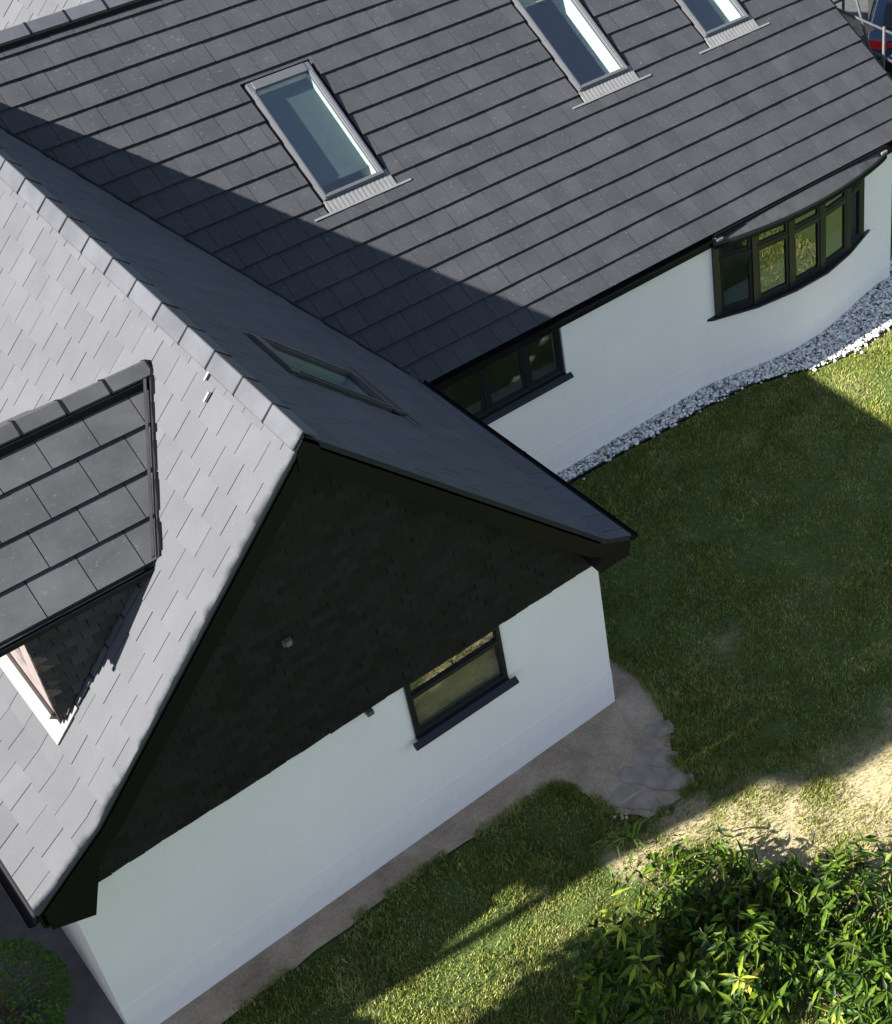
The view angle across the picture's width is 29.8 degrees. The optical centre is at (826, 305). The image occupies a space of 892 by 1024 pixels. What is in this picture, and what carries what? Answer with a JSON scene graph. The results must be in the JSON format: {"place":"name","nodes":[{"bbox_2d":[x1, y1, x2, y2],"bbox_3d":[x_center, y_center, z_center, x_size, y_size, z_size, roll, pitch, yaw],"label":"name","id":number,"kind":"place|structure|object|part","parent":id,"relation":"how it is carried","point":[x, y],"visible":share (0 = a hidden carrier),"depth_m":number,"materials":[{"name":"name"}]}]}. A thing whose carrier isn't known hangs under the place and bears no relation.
{"place":"outdoors","nodes":[
{"label":"outdoors","id":0,"kind":"place"},
{"bbox_2d":[0,885,123,1023],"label":"side path","id":1,"kind":"structure","parent":0,"point":[91,1004],"depth_m":16.81,"materials":[{"name":"grey concrete"}]},
{"bbox_2d":[0,935,76,1023],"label":"box shrub","id":2,"kind":"object","parent":1,"relation":"on","point":[42,958],"visible":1,"depth_m":16.06,"materials":[{"name":"green plant"}]},
{"bbox_2d":[160,657,689,1023],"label":"path","id":3,"kind":"structure","parent":0,"point":[595,753],"depth_m":18.43,"materials":[{"name":"grey concrete"}]},
{"bbox_2d":[606,785,655,809],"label":"paving slab","id":4,"kind":"structure","parent":3,"relation":"on","point":[626,797],"depth_m":18.56,"materials":[{"name":"stone"}]},
{"bbox_2d":[617,766,666,784],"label":"paving slab","id":5,"kind":"structure","parent":3,"relation":"on","point":[631,774],"depth_m":18.84,"materials":[{"name":"stone"}]},
{"bbox_2d":[632,744,677,769],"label":"paving slab","id":6,"kind":"structure","parent":3,"relation":"on","point":[650,755],"depth_m":19.04,"materials":[{"name":"stone"}]},
{"bbox_2d":[645,719,673,738],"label":"paving slab","id":7,"kind":"structure","parent":3,"relation":"on","point":[654,730],"depth_m":19.36,"materials":[{"name":"stone"}]},
{"bbox_2d":[645,771,693,790],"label":"paving slab","id":8,"kind":"structure","parent":3,"relation":"on","point":[664,781],"depth_m":18.76,"materials":[{"name":"stone"}]},
{"bbox_2d":[221,236,891,1023],"bbox_3d":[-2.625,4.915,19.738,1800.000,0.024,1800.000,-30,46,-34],"label":"lawn","id":9,"kind":"structure","parent":0,"point":[868,772],"depth_m":19.46,"materials":[{"name":"green plant"}]},
{"bbox_2d":[0,0,891,1023],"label":"house","id":10,"kind":"structure","parent":9,"relation":"on","point":[342,342],"depth_m":18.21,"materials":[{"name":"grey tile"}]},
{"bbox_2d":[240,60,411,221],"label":"roof window","id":11,"kind":"structure","parent":10,"relation":"in","point":[320,138],"depth_m":21.33,"materials":[{"name":"grey metal"}]},
{"bbox_2d":[245,332,420,425],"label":"roof window","id":12,"kind":"structure","parent":10,"relation":"in","point":[304,366],"depth_m":17.12,"materials":[{"name":"clear glass"}]},
{"bbox_2d":[403,626,518,750],"bbox_3d":[-4.095,4.081,17.457,1.350,0.951,0.400,-30,46,-34],"label":"window","id":13,"kind":"structure","parent":10,"relation":"in","point":[498,684],"depth_m":17.49,"materials":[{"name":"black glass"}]},
{"bbox_2d":[441,329,573,424],"bbox_3d":[-4.420,0.936,21.523,2.080,1.034,0.400,-30,46,-34],"label":"window","id":14,"kind":"structure","parent":10,"relation":"in","point":[531,385],"depth_m":21.80,"materials":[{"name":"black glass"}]},
{"bbox_2d":[510,0,650,108],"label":"roof window","id":15,"kind":"structure","parent":10,"relation":"in","point":[619,75],"depth_m":23.66,"materials":[{"name":"grey metal"}]},
{"bbox_2d":[674,0,769,53],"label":"roof window","id":16,"kind":"structure","parent":10,"relation":"in","point":[738,23],"depth_m":24.82,"materials":[{"name":"grey metal"}]},
{"bbox_2d":[707,144,887,321],"bbox_3d":[-0.440,-1.169,24.486,3.688,1.644,0.770,-30,46,-34],"label":"bow window","id":17,"kind":"structure","parent":10,"relation":"in","point":[798,269],"depth_m":24.29,"materials":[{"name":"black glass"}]},
{"bbox_2d":[592,813,647,856],"bbox_3d":[-2.269,6.018,18.066,0.627,0.190,0.619,13,38,17],"label":"strap leaved plant","id":18,"kind":"object","parent":9,"relation":"on","point":[626,832],"visible":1,"depth_m":18.05,"materials":[{"name":"green plant"}]},
{"bbox_2d":[561,887,689,1023],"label":"leafy shrub","id":19,"kind":"object","parent":9,"relation":"on","point":[626,978],"visible":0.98,"depth_m":15.98,"materials":[{"name":"green plant"}]},
{"bbox_2d":[649,799,670,814],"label":"paving slab","id":20,"kind":"structure","parent":9,"relation":"on","point":[654,808],"depth_m":18.47,"materials":[{"name":"stone"}]},
{"bbox_2d":[605,824,806,971],"bbox_3d":[-1.356,6.234,17.218,1.844,0.865,1.771,-30,46,-34],"label":"leafy shrub","id":21,"kind":"object","parent":9,"relation":"on","point":[689,903],"visible":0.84,"depth_m":17.08,"materials":[{"name":"green plant"}]},
{"bbox_2d":[558,249,891,481],"bbox_3d":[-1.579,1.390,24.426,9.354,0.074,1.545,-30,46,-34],"label":"pebbles","id":22,"kind":"object","parent":9,"relation":"on","point":[842,336],"visible":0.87,"depth_m":25.05,"materials":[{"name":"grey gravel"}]},
{"bbox_2d":[568,326,891,483],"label":"lawn edging","id":23,"kind":"object","parent":9,"relation":"on","point":[680,421],"visible":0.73,"depth_m":24.31,"materials":[{"name":"black plastic"}]},
{"bbox_2d":[665,878,814,1023],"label":"leafy shrub","id":24,"kind":"object","parent":9,"relation":"on","point":[738,992],"visible":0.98,"depth_m":16.02,"materials":[{"name":"green plant"}]},
{"bbox_2d":[724,851,826,945],"bbox_3d":[-0.569,6.399,17.151,1.183,0.669,1.200,2,37,3],"label":"leafy shrub","id":25,"kind":"object","parent":9,"relation":"on","point":[767,902],"visible":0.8,"depth_m":17.10,"materials":[{"name":"green plant"}]},
{"bbox_2d":[769,924,891,1023],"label":"leafy shrub","id":26,"kind":"object","parent":9,"relation":"on","point":[860,989],"visible":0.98,"depth_m":15.87,"materials":[{"name":"green plant"}]},
{"bbox_2d":[772,828,891,1010],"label":"leafy shrub","id":27,"kind":"object","parent":9,"relation":"on","point":[824,936],"visible":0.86,"depth_m":16.81,"materials":[{"name":"green plant"}]},
{"bbox_2d":[832,0,891,235],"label":"driveway","id":28,"kind":"structure","parent":0,"point":[850,6],"depth_m":35.24,"materials":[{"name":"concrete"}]},
{"bbox_2d":[834,0,891,68],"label":"scaffold","id":29,"kind":"object","parent":28,"relation":"on","point":[860,27],"visible":0.12,"depth_m":26.19,"materials":[{"name":"silver metal"}]},
{"bbox_2d":[865,0,891,70],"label":"parked car","id":30,"kind":"object","parent":28,"relation":"on","point":[880,13],"visible":0.37,"depth_m":32.19,"materials":[{"name":"red paint"}]},
{"bbox_3d":[0.964,-6.544,33.170,0.145,0.360,2.200,1,37,2],"label":"side window","id":31,"kind":"part","parent":30,"relation":"part of","materials":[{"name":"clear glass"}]},
{"bbox_3d":[1.735,-5.860,32.181,1.200,0.340,0.495,1,37,2],"label":"rear window","id":32,"kind":"part","parent":30,"relation":"part of","materials":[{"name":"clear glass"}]}
]}

